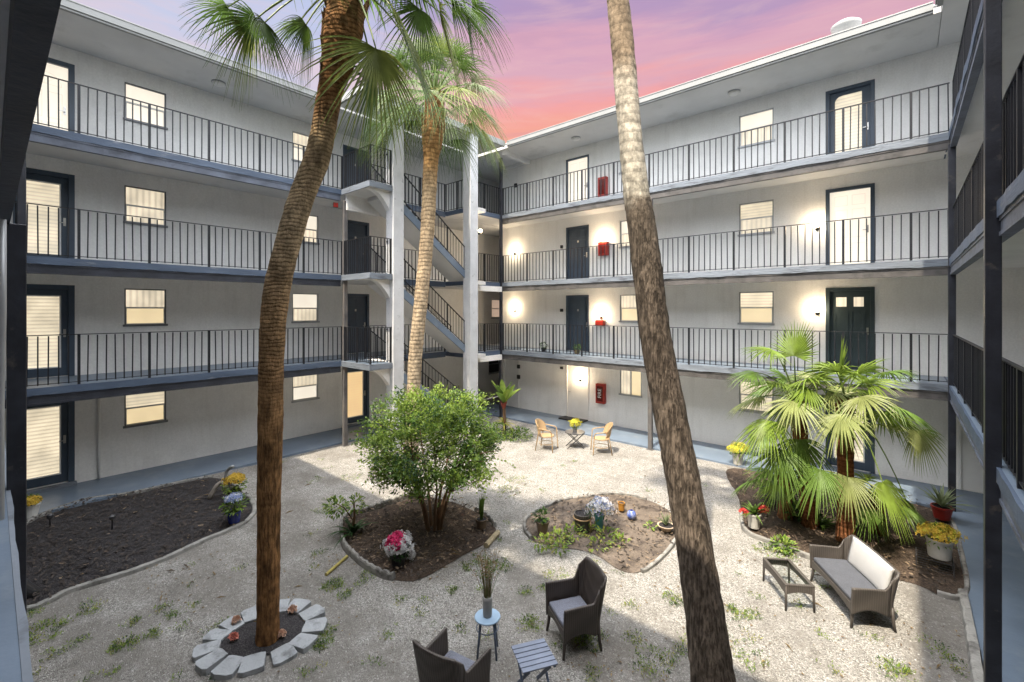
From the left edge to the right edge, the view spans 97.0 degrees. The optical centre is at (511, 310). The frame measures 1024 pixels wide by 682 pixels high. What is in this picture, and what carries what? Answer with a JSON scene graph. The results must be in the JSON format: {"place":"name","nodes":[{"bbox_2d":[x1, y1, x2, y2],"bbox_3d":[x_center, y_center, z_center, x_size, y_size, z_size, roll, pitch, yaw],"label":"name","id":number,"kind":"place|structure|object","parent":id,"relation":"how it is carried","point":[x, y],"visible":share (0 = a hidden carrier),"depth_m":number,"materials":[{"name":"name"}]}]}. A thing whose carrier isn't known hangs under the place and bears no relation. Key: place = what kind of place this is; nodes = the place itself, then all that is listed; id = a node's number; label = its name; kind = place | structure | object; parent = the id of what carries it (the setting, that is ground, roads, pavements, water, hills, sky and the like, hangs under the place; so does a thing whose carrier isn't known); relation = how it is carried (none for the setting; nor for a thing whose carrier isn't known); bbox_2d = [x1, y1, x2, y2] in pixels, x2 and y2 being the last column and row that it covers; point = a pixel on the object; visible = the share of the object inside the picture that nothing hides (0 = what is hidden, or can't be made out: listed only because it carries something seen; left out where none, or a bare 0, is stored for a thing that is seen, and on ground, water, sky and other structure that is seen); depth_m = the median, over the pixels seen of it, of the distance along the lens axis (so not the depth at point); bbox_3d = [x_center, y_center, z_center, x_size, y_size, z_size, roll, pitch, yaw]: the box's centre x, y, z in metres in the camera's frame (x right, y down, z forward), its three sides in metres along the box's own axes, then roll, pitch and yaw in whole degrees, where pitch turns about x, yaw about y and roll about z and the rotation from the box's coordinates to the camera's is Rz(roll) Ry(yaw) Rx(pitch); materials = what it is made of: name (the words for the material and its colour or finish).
{"place":"outdoors","nodes":[
{"label":"outdoors","id":0,"kind":"place"},
{"bbox_2d":[28,400,498,513],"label":"pavement","id":1,"kind":"structure","parent":0,"point":[176,471],"depth_m":11.79,"materials":[{"name":"blue paint"}]},
{"bbox_2d":[27,493,42,518],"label":"potted plant","id":2,"kind":"object","parent":1,"relation":"on","point":[34,502],"visible":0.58,"depth_m":9.10,"materials":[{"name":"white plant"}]},
{"bbox_2d":[73,0,934,142],"label":"sky","id":3,"kind":"structure","parent":0,"point":[559,69],"materials":[{"name":"pink"}]},
{"bbox_2d":[27,375,982,681],"bbox_3d":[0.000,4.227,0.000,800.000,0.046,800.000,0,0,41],"label":"ground","id":4,"kind":"structure","parent":0,"point":[363,621],"depth_m":6.51,"materials":[{"name":"gravel"}]},
{"bbox_2d":[0,0,60,681],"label":"apartment wing","id":5,"kind":"structure","parent":4,"relation":"on","point":[27,28],"depth_m":2.67,"materials":[{"name":"paint"}]},
{"bbox_2d":[27,475,256,611],"bbox_3d":[-7.355,4.187,9.065,4.499,0.162,3.744,0,0,41],"label":"garden bed","id":6,"kind":"object","parent":4,"relation":"on","point":[155,525],"visible":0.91,"depth_m":8.49,"materials":[{"name":"brown soil"}]},
{"bbox_2d":[27,578,40,598],"bbox_3d":[-7.157,4.107,6.640,0.281,0.340,0.332,0,0,18],"label":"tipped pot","id":7,"kind":"object","parent":6,"relation":"on","point":[32,587],"visible":0.35,"depth_m":6.64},
{"bbox_2d":[218,491,250,523],"bbox_3d":[-5.441,3.861,8.865,0.500,0.569,0.540,0,0,-10],"label":"potted plant","id":8,"kind":"object","parent":6,"relation":"on","point":[233,515],"visible":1,"depth_m":8.79,"materials":[{"name":"green plant"}]},
{"bbox_2d":[220,472,248,497],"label":"potted plant","id":9,"kind":"object","parent":6,"relation":"on","point":[234,478],"visible":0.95,"depth_m":9.85,"materials":[{"name":"yellow plant"}]},
{"bbox_2d":[192,639,220,662],"bbox_3d":[-3.761,4.214,5.587,0.296,0.124,0.233,0,0,-30],"label":"edging stone","id":10,"kind":"object","parent":4,"relation":"on","point":[201,650],"visible":0.7,"depth_m":5.56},
{"bbox_2d":[195,648,227,675],"bbox_3d":[-3.578,4.210,5.402,0.271,0.119,0.308,-3,0,41],"label":"edging stone","id":11,"kind":"object","parent":4,"relation":"on","point":[206,665],"visible":0.83,"depth_m":5.36,"materials":[{"name":"stone"}]},
{"bbox_2d":[202,628,231,643],"bbox_3d":[-3.793,4.220,5.835,0.297,0.113,0.229,0,0,2],"label":"edging stone","id":12,"kind":"object","parent":4,"relation":"on","point":[215,634],"visible":0.65,"depth_m":5.80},
{"bbox_2d":[210,655,244,680],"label":"edging stone","id":13,"kind":"object","parent":4,"relation":"on","point":[226,668],"visible":0.84,"depth_m":5.26,"materials":[{"name":"stone"}]},
{"bbox_2d":[219,615,244,631],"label":"edging stone","id":14,"kind":"object","parent":4,"relation":"on","point":[226,624],"visible":0.57,"depth_m":6.00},
{"bbox_2d":[241,606,256,623],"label":"edging stone","id":15,"kind":"object","parent":4,"relation":"on","point":[248,615],"visible":0.34,"depth_m":6.17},
{"bbox_2d":[237,651,265,677],"bbox_3d":[-3.071,4.212,5.355,0.279,0.134,0.295,0,0,-24],"label":"edging stone","id":16,"kind":"object","parent":4,"relation":"on","point":[251,664],"visible":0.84,"depth_m":5.30,"materials":[{"name":"stone"}]},
{"bbox_2d":[5,0,505,495],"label":"apartment wing","id":17,"kind":"structure","parent":4,"relation":"on","point":[158,175],"depth_m":12.10,"materials":[{"name":"paint"}]},
{"bbox_2d":[13,167,74,258],"bbox_3d":[-10.891,-2.165,10.559,0.128,2.170,1.000,0,0,41],"label":"door","id":18,"kind":"structure","parent":17,"relation":"in","point":[44,187],"depth_m":10.65,"materials":[{"name":"blue paint"}]},
{"bbox_2d":[27,401,74,488],"bbox_3d":[-10.891,3.050,10.559,0.128,2.100,1.000,0,0,41],"label":"door","id":19,"kind":"structure","parent":17,"relation":"in","point":[50,427],"depth_m":10.65,"materials":[{"name":"blue paint"}]},
{"bbox_2d":[27,284,74,377],"bbox_3d":[-10.891,0.485,10.559,0.128,2.170,1.000,0,0,41],"label":"door","id":20,"kind":"structure","parent":17,"relation":"in","point":[50,308],"depth_m":10.65,"materials":[{"name":"blue paint"}]},
{"bbox_2d":[33,57,74,131],"bbox_3d":[-10.891,-4.815,10.559,0.128,2.170,1.000,0,0,41],"label":"door","id":21,"kind":"structure","parent":17,"relation":"in","point":[55,68],"depth_m":10.73,"materials":[{"name":"beige"}]},
{"bbox_2d":[123,391,167,428],"bbox_3d":[-9.654,2.530,11.942,0.125,0.980,0.930,0,0,41],"label":"window","id":22,"kind":"structure","parent":17,"relation":"in","point":[146,408],"depth_m":11.95,"materials":[{"name":"glass"}]},
{"bbox_2d":[123,288,167,326],"bbox_3d":[-9.654,-0.070,11.942,0.125,0.980,0.930,0,0,41],"label":"window","id":23,"kind":"structure","parent":17,"relation":"in","point":[142,307],"depth_m":11.95,"materials":[{"name":"glass"}]},
{"bbox_2d":[124,185,167,227],"bbox_3d":[-9.654,-2.720,11.942,0.125,0.980,0.930,0,0,41],"label":"window","id":24,"kind":"structure","parent":17,"relation":"in","point":[143,202],"depth_m":11.94,"materials":[{"name":"glass"}]},
{"bbox_2d":[124,82,167,129],"bbox_3d":[-9.654,-5.370,11.942,0.125,0.980,0.930,0,0,41],"label":"window","id":25,"kind":"structure","parent":17,"relation":"in","point":[132,91],"depth_m":11.93,"materials":[{"name":"glass"}]},
{"bbox_2d":[291,131,308,162],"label":"window","id":26,"kind":"structure","parent":17,"relation":"in","point":[298,138],"depth_m":15.00,"materials":[{"name":"white glass"}]},
{"bbox_2d":[291,375,319,402],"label":"window","id":27,"kind":"structure","parent":17,"relation":"in","point":[304,388],"depth_m":15.13,"materials":[{"name":"white glass"}]},
{"bbox_2d":[291,293,319,322],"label":"window","id":28,"kind":"structure","parent":17,"relation":"in","point":[304,306],"depth_m":15.13,"materials":[{"name":"glass"}]},
{"bbox_2d":[302,215,319,244],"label":"window","id":29,"kind":"structure","parent":17,"relation":"in","point":[311,230],"depth_m":15.32,"materials":[{"name":"glass"}]},
{"bbox_2d":[343,144,367,188],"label":"door","id":30,"kind":"structure","parent":17,"relation":"in","point":[345,147],"depth_m":16.42,"materials":[{"name":"blue paint"}]},
{"bbox_2d":[348,368,368,423],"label":"door","id":31,"kind":"structure","parent":17,"relation":"in","point":[358,380],"depth_m":16.62,"materials":[{"name":"blue paint"}]},
{"bbox_2d":[348,294,368,352],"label":"door","id":32,"kind":"structure","parent":17,"relation":"in","point":[358,304],"depth_m":16.61,"materials":[{"name":"blue paint"}]},
{"bbox_2d":[348,220,368,274],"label":"door","id":33,"kind":"structure","parent":17,"relation":"in","point":[356,229],"depth_m":16.58,"materials":[{"name":"blue paint"}]},
{"bbox_2d":[488,360,498,373],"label":"window","id":34,"kind":"structure","parent":17,"relation":"in","point":[493,365],"depth_m":22.09,"materials":[{"name":"glass"}]},
{"bbox_2d":[491,299,498,318],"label":"window","id":35,"kind":"structure","parent":17,"relation":"in","point":[495,302],"depth_m":22.19,"materials":[{"name":"glass"}]},
{"bbox_2d":[220,612,303,656],"bbox_3d":[-3.202,4.178,5.845,0.833,0.036,0.922,0,0,41],"label":"mulch ring","id":36,"kind":"object","parent":4,"relation":"on","point":[244,644],"visible":0.52,"depth_m":5.77,"materials":[{"name":"brown soil"}]},
{"bbox_2d":[270,642,297,666],"bbox_3d":[-2.789,4.220,5.510,0.292,0.101,0.289,-1,1,41],"label":"edging stone","id":37,"kind":"object","parent":4,"relation":"on","point":[283,654],"visible":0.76,"depth_m":5.49,"materials":[{"name":"stone"}]},
{"bbox_2d":[286,598,310,614],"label":"edging stone","id":38,"kind":"object","parent":4,"relation":"on","point":[303,604],"visible":0.63,"depth_m":6.42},
{"bbox_2d":[288,633,317,653],"bbox_3d":[-2.637,4.215,5.715,0.291,0.125,0.254,0,0,18],"label":"edging stone","id":39,"kind":"object","parent":4,"relation":"on","point":[302,643],"visible":0.72,"depth_m":5.68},
{"bbox_2d":[298,604,324,623],"bbox_3d":[-2.751,4.215,6.246,0.279,0.109,0.295,-3,-1,41],"label":"edging stone","id":40,"kind":"object","parent":4,"relation":"on","point":[315,611],"visible":0.68,"depth_m":6.22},
{"bbox_2d":[302,617,326,634],"bbox_3d":[-2.615,4.218,6.013,0.288,0.108,0.271,0,0,-8],"label":"edging stone","id":41,"kind":"object","parent":4,"relation":"on","point":[316,626],"visible":0.78,"depth_m":5.97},
{"bbox_2d":[177,0,513,646],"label":"palm tree","id":42,"kind":"object","parent":4,"relation":"on","point":[343,45],"visible":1,"depth_m":5.55,"materials":[{"name":"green plant"}]},
{"bbox_2d":[339,492,496,580],"bbox_3d":[-1.885,4.177,8.709,2.896,0.196,2.702,0,0,41],"label":"garden bed","id":43,"kind":"object","parent":4,"relation":"on","point":[458,522],"visible":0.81,"depth_m":8.35,"materials":[{"name":"brown soil"}]},
{"bbox_2d":[322,492,376,549],"bbox_3d":[-3.014,3.814,8.496,0.851,0.747,1.108,0,0,41],"label":"strap leaf plant","id":44,"kind":"object","parent":43,"relation":"on","point":[353,527],"visible":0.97,"depth_m":8.44,"materials":[{"name":"green plant"}]},
{"bbox_2d":[380,529,413,568],"bbox_3d":[-1.843,3.872,7.393,0.580,0.597,0.500,0,0,41],"label":"flower bouquet","id":45,"kind":"object","parent":43,"relation":"on","point":[396,543],"visible":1,"depth_m":7.28,"materials":[{"name":"white plant"}]},
{"bbox_2d":[347,382,516,531],"bbox_3d":[-1.516,2.794,8.740,3.060,2.908,3.469,0,0,-8],"label":"shrub","id":46,"kind":"object","parent":43,"relation":"on","point":[401,474],"visible":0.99,"depth_m":8.17,"materials":[{"name":"green plant"}]},
{"bbox_2d":[475,494,487,529],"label":"potted plant","id":47,"kind":"object","parent":43,"relation":"on","point":[481,521],"visible":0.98,"depth_m":8.59,"materials":[{"name":"green plant"}]},
{"bbox_2d":[341,85,525,450],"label":"stair tower","id":48,"kind":"structure","parent":4,"relation":"on","point":[387,202],"depth_m":14.66,"materials":[{"name":"white concrete"}]},
{"bbox_2d":[352,30,515,455],"bbox_3d":[-2.229,-1.908,12.959,4.824,12.266,4.618,0,0,41],"label":"palm tree","id":49,"kind":"object","parent":4,"relation":"on","point":[432,147],"visible":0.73,"depth_m":12.82,"materials":[{"name":"green plant"}]},
{"bbox_2d":[412,627,491,681],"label":"wicker armchair","id":50,"kind":"object","parent":4,"relation":"on","point":[436,659],"visible":1,"depth_m":4.58,"materials":[{"name":"brown wicker"}]},
{"bbox_2d":[475,608,499,660],"bbox_3d":[-0.301,3.991,5.575,0.318,0.462,0.318,0,0,16],"label":"round stool","id":51,"kind":"object","parent":4,"relation":"on","point":[493,620],"visible":0.89,"depth_m":5.48,"materials":[{"name":"white paint"}]},
{"bbox_2d":[468,546,506,618],"bbox_3d":[-0.322,3.349,5.609,0.406,0.821,0.354,0,0,41],"label":"vase","id":52,"kind":"object","parent":51,"relation":"on","point":[487,596],"visible":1,"depth_m":5.55,"materials":[{"name":"grey ceramic"}]},
{"bbox_2d":[27,458,969,681],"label":"weeds","id":53,"kind":"object","parent":4,"relation":"on","point":[153,630],"visible":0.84,"depth_m":5.94,"materials":[{"name":"green plant"}]},
{"bbox_2d":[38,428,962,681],"bbox_3d":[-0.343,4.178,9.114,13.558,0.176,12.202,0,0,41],"label":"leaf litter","id":54,"kind":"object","parent":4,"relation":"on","point":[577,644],"visible":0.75,"depth_m":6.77,"materials":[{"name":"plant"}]},
{"bbox_2d":[491,379,520,436],"bbox_3d":[-0.241,3.285,15.113,1.464,1.916,0.939,0,0,-40],"label":"palm tree","id":55,"kind":"object","parent":4,"relation":"on","point":[504,393],"visible":0.98,"depth_m":15.06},
{"bbox_2d":[489,425,532,442],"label":"ground fern","id":56,"kind":"object","parent":4,"relation":"on","point":[512,430],"visible":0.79,"depth_m":14.81,"materials":[{"name":"green plant"}]},
{"bbox_2d":[511,638,557,681],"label":"folding table","id":57,"kind":"object","parent":4,"relation":"on","point":[533,655],"visible":1,"depth_m":4.96,"materials":[{"name":"grey paint"}]},
{"bbox_2d":[535,419,557,452],"bbox_3d":[1.028,3.778,13.761,0.632,0.896,0.629,0,0,23],"label":"rattan chair","id":58,"kind":"object","parent":4,"relation":"on","point":[540,424],"visible":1,"depth_m":13.84,"materials":[{"name":"wicker"}]},
{"bbox_2d":[565,429,584,448],"bbox_3d":[1.941,3.982,13.954,0.620,0.492,0.620,0,0,0],"label":"cross legged table","id":59,"kind":"object","parent":4,"relation":"on","point":[577,433],"visible":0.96,"depth_m":13.84,"materials":[{"name":"grey metal"}]},
{"bbox_2d":[545,556,606,660],"bbox_3d":[0.833,3.775,5.803,0.644,0.885,0.631,0,0,-18],"label":"wicker armchair","id":60,"kind":"object","parent":4,"relation":"on","point":[574,604],"visible":1,"depth_m":5.84,"materials":[{"name":"brown wicker"}]},
{"bbox_2d":[523,491,675,572],"bbox_3d":[1.903,4.185,9.018,2.770,0.155,3.073,0,0,41],"label":"garden bed","id":61,"kind":"object","parent":4,"relation":"on","point":[640,551],"visible":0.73,"depth_m":8.57,"materials":[{"name":"soil"}]},
{"bbox_2d":[531,506,549,533],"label":"potted plant","id":62,"kind":"object","parent":61,"relation":"on","point":[542,523],"visible":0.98,"depth_m":8.46,"materials":[{"name":"green plant"}]},
{"bbox_2d":[573,509,591,532],"bbox_3d":[1.349,4.035,8.670,0.365,0.313,0.365,0,0,3],"label":"cane planter","id":63,"kind":"object","parent":61,"relation":"on","point":[581,518],"visible":0.88,"depth_m":8.55,"materials":[{"name":"brown wicker"}]},
{"bbox_2d":[527,520,657,556],"bbox_3d":[1.555,4.125,8.273,2.629,0.348,1.009,0,0,-6],"label":"creeping vine","id":64,"kind":"object","parent":61,"relation":"on","point":[556,544],"visible":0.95,"depth_m":8.17,"materials":[{"name":"green plant"}]},
{"bbox_2d":[584,496,616,528],"bbox_3d":[1.642,3.836,8.627,0.621,0.635,0.523,0,0,-13],"label":"potted plant","id":65,"kind":"object","parent":61,"relation":"on","point":[599,502],"visible":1,"depth_m":8.55,"materials":[{"name":"white plant"}]},
{"bbox_2d":[657,512,672,531],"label":"potted plant","id":66,"kind":"object","parent":61,"relation":"on","point":[665,525],"visible":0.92,"depth_m":8.55,"materials":[{"name":"green plant"}]},
{"bbox_2d":[590,422,612,455],"bbox_3d":[2.672,3.772,13.414,0.632,0.896,0.629,0,0,3],"label":"rattan chair","id":67,"kind":"object","parent":4,"relation":"on","point":[607,429],"visible":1,"depth_m":13.32,"materials":[{"name":"wicker"}]},
{"bbox_2d":[607,0,735,681],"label":"palm tree","id":68,"kind":"object","parent":4,"relation":"on","point":[709,653],"visible":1,"depth_m":5.10,"materials":[{"name":"brown plant"}]},
{"bbox_2d":[478,1,1023,511],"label":"apartment wing","id":69,"kind":"structure","parent":4,"relation":"on","point":[840,133],"depth_m":12.73,"materials":[{"name":"paint"}]},
{"bbox_2d":[504,359,518,407],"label":"door","id":70,"kind":"structure","parent":69,"relation":"in","point":[511,371],"depth_m":19.61,"materials":[{"name":"white paint"}]},
{"bbox_2d":[566,365,588,420],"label":"door","id":71,"kind":"structure","parent":69,"relation":"in","point":[577,392],"depth_m":17.45,"materials":[{"name":"white paint"}]},
{"bbox_2d":[566,295,588,351],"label":"door","id":72,"kind":"structure","parent":69,"relation":"in","point":[577,306],"depth_m":17.48,"materials":[{"name":"blue paint"}]},
{"bbox_2d":[566,225,588,278],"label":"door","id":73,"kind":"structure","parent":69,"relation":"in","point":[577,237],"depth_m":17.48,"materials":[{"name":"blue paint"}]},
{"bbox_2d":[566,154,588,202],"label":"door","id":74,"kind":"structure","parent":69,"relation":"in","point":[582,162],"depth_m":17.48,"materials":[{"name":"beige"}]},
{"bbox_2d":[596,383,605,403],"bbox_3d":[3.261,3.060,16.644,0.360,0.720,0.173,0,0,41],"label":"fire extinguisher cabinet","id":75,"kind":"object","parent":69,"relation":"attached to","point":[600,393],"visible":1,"depth_m":16.55,"materials":[{"name":"metal"}]},
{"bbox_2d":[598,176,607,196],"bbox_3d":[3.325,-4.510,16.591,0.340,0.720,0.168,0,0,41],"label":"fire extinguisher cabinet","id":76,"kind":"object","parent":69,"relation":"attached to","point":[604,186],"visible":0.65,"depth_m":16.51,"materials":[{"name":"metal"}]},
{"bbox_2d":[598,241,608,255],"bbox_3d":[3.341,-2.250,16.578,0.360,0.500,0.168,0,0,41],"label":"fire extinguisher cabinet","id":77,"kind":"object","parent":69,"relation":"attached to","point":[605,250],"visible":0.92,"depth_m":16.50,"materials":[{"name":"metal"}]},
{"bbox_2d":[619,220,629,247],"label":"window","id":78,"kind":"structure","parent":69,"relation":"in","point":[624,238],"depth_m":16.18,"materials":[{"name":"glass"}]},
{"bbox_2d":[619,295,637,322],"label":"window","id":79,"kind":"structure","parent":69,"relation":"in","point":[628,311],"depth_m":16.08,"materials":[{"name":"glass"}]},
{"bbox_2d":[619,370,641,397],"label":"window","id":80,"kind":"structure","parent":69,"relation":"in","point":[630,381],"depth_m":16.00,"materials":[{"name":"glass"}]},
{"bbox_2d":[738,381,774,415],"bbox_3d":[7.202,2.540,13.369,0.980,0.980,0.125,0,0,41],"label":"window","id":81,"kind":"structure","parent":69,"relation":"in","point":[742,395],"depth_m":13.45,"materials":[{"name":"glass"}]},
{"bbox_2d":[738,291,774,324],"bbox_3d":[7.202,-0.060,13.369,0.980,0.980,0.125,0,0,41],"label":"window","id":82,"kind":"structure","parent":69,"relation":"in","point":[755,308],"depth_m":13.39,"materials":[{"name":"glass"}]},
{"bbox_2d":[738,199,774,236],"bbox_3d":[7.202,-2.710,13.369,0.980,0.980,0.125,0,0,41],"label":"window","id":83,"kind":"structure","parent":69,"relation":"in","point":[760,214],"depth_m":13.39,"materials":[{"name":"glass"}]},
{"bbox_2d":[738,108,774,148],"bbox_3d":[7.202,-5.360,13.369,0.980,0.980,0.125,0,0,41],"label":"window","id":84,"kind":"structure","parent":69,"relation":"in","point":[762,118],"depth_m":13.39,"materials":[{"name":"glass"}]},
{"bbox_2d":[826,391,874,473],"bbox_3d":[8.897,3.085,11.935,1.040,2.170,0.128,0,0,41],"label":"door","id":85,"kind":"structure","parent":69,"relation":"in","point":[867,464],"depth_m":11.78,"materials":[{"name":"blue paint"}]},
{"bbox_2d":[826,287,874,370],"bbox_3d":[8.897,0.485,11.935,1.040,2.170,0.128,0,0,41],"label":"door","id":86,"kind":"structure","parent":69,"relation":"in","point":[851,310],"depth_m":11.90,"materials":[{"name":"black paint"}]},
{"bbox_2d":[826,183,874,264],"bbox_3d":[8.897,-2.165,11.935,1.040,2.170,0.128,0,0,41],"label":"door","id":87,"kind":"structure","parent":69,"relation":"in","point":[858,201],"depth_m":11.91,"materials":[{"name":"beige"}]},
{"bbox_2d":[826,79,874,154],"bbox_3d":[8.897,-4.815,11.935,1.040,2.170,0.128,0,0,41],"label":"door","id":88,"kind":"structure","parent":69,"relation":"in","point":[862,92],"depth_m":11.91,"materials":[{"name":"blue paint"}]},
{"bbox_2d":[958,419,982,492],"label":"door","id":89,"kind":"structure","parent":69,"relation":"in","point":[970,471],"depth_m":10.49,"materials":[{"name":"white paint"}]},
{"bbox_2d":[762,557,814,612],"bbox_3d":[4.066,4.033,6.686,0.404,0.370,0.724,0,0,6],"label":"coffee table","id":90,"kind":"object","parent":4,"relation":"on","point":[808,587],"visible":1,"depth_m":6.57,"materials":[{"name":"grey wicker"}]},
{"bbox_2d":[726,465,969,600],"bbox_3d":[6.458,4.182,9.560,4.322,0.169,4.767,0,0,41],"label":"garden bed","id":91,"kind":"object","parent":4,"relation":"on","point":[896,554],"visible":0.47,"depth_m":8.24,"materials":[{"name":"brown soil"}]},
{"bbox_2d":[739,500,769,529],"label":"potted plant","id":92,"kind":"object","parent":91,"relation":"on","point":[753,513],"visible":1,"depth_m":8.62,"materials":[{"name":"green plant"}]},
{"bbox_2d":[731,453,832,520],"bbox_3d":[5.465,3.585,9.172,1.754,1.359,1.616,0,0,1],"label":"fan palm","id":93,"kind":"object","parent":91,"relation":"on","point":[788,507],"visible":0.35,"depth_m":8.97,"materials":[{"name":"green plant"}]},
{"bbox_2d":[768,534,799,555],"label":"ground fern","id":94,"kind":"object","parent":91,"relation":"on","point":[787,540],"visible":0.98,"depth_m":7.92,"materials":[{"name":"green plant"}]},
{"bbox_2d":[726,321,880,529],"bbox_3d":[5.530,2.223,8.729,2.496,4.109,2.901,0,0,41],"label":"fan palm","id":95,"kind":"object","parent":91,"relation":"on","point":[799,452],"visible":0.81,"depth_m":8.23,"materials":[{"name":"green plant"}]},
{"bbox_2d":[785,502,835,530],"bbox_3d":[5.880,4.064,8.901,0.822,0.552,1.075,0,0,-35],"label":"ground fern","id":96,"kind":"object","parent":91,"relation":"on","point":[823,521],"visible":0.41,"depth_m":8.82,"materials":[{"name":"green plant"}]},
{"bbox_2d":[768,338,946,543],"bbox_3d":[6.087,2.346,8.256,2.806,3.827,2.867,0,0,41],"label":"fan palm","id":97,"kind":"object","parent":91,"relation":"on","point":[844,484],"visible":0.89,"depth_m":7.85,"materials":[{"name":"green plant"}]},
{"bbox_2d":[853,471,928,542],"bbox_3d":[6.789,3.713,8.273,1.409,1.170,1.498,0,0,41],"label":"fan palm","id":98,"kind":"object","parent":91,"relation":"on","point":[876,526],"visible":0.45,"depth_m":8.08,"materials":[{"name":"green plant"}]},
{"bbox_2d":[915,547,954,577],"bbox_3d":[6.838,4.075,7.333,0.452,0.190,0.372,0,0,41],"label":"wire stand","id":99,"kind":"object","parent":91,"relation":"on","point":[952,563],"visible":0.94,"depth_m":7.32,"materials":[{"name":"grey metal"}]},
{"bbox_2d":[915,521,967,560],"bbox_3d":[6.920,3.704,7.305,0.636,0.551,0.596,0,0,41],"label":"potted plant","id":100,"kind":"object","parent":99,"relation":"on","point":[940,544],"visible":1,"depth_m":7.23,"materials":[{"name":"yellow plant"}]},
{"bbox_2d":[919,482,977,520],"bbox_3d":[8.606,3.822,8.983,0.997,0.667,0.894,0,0,41],"label":"potted plant","id":101,"kind":"object","parent":91,"relation":"on","point":[942,510],"visible":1,"depth_m":8.99,"materials":[{"name":"green plant"}]},
{"bbox_2d":[809,535,899,632],"bbox_3d":[4.897,3.837,6.505,0.649,0.802,1.164,0,0,9],"label":"wicker sofa","id":102,"kind":"object","parent":4,"relation":"on","point":[857,573],"visible":1,"depth_m":6.38,"materials":[{"name":"wicker"}]},
{"bbox_2d":[958,588,982,681],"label":"kerb","id":103,"kind":"structure","parent":4,"relation":"on","point":[974,657],"depth_m":5.70,"materials":[{"name":"concrete"}]},
{"bbox_2d":[935,0,1023,681],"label":"apartment wing","id":104,"kind":"structure","parent":4,"relation":"on","point":[986,391],"depth_m":4.57,"materials":[{"name":"paint"}]},
{"bbox_2d":[481,405,1008,521],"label":"pavement","id":105,"kind":"structure","parent":0,"point":[716,453],"depth_m":13.28,"materials":[{"name":"blue paint"}]},
{"bbox_2d":[726,441,749,464],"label":"potted plant","id":106,"kind":"object","parent":105,"relation":"on","point":[737,461],"visible":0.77,"depth_m":12.17,"materials":[{"name":"yellow plant"}]},
{"bbox_2d":[952,511,1023,681],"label":"pavement","id":107,"kind":"structure","parent":0,"point":[970,527],"depth_m":6.81,"materials":[{"name":"blue paint"}]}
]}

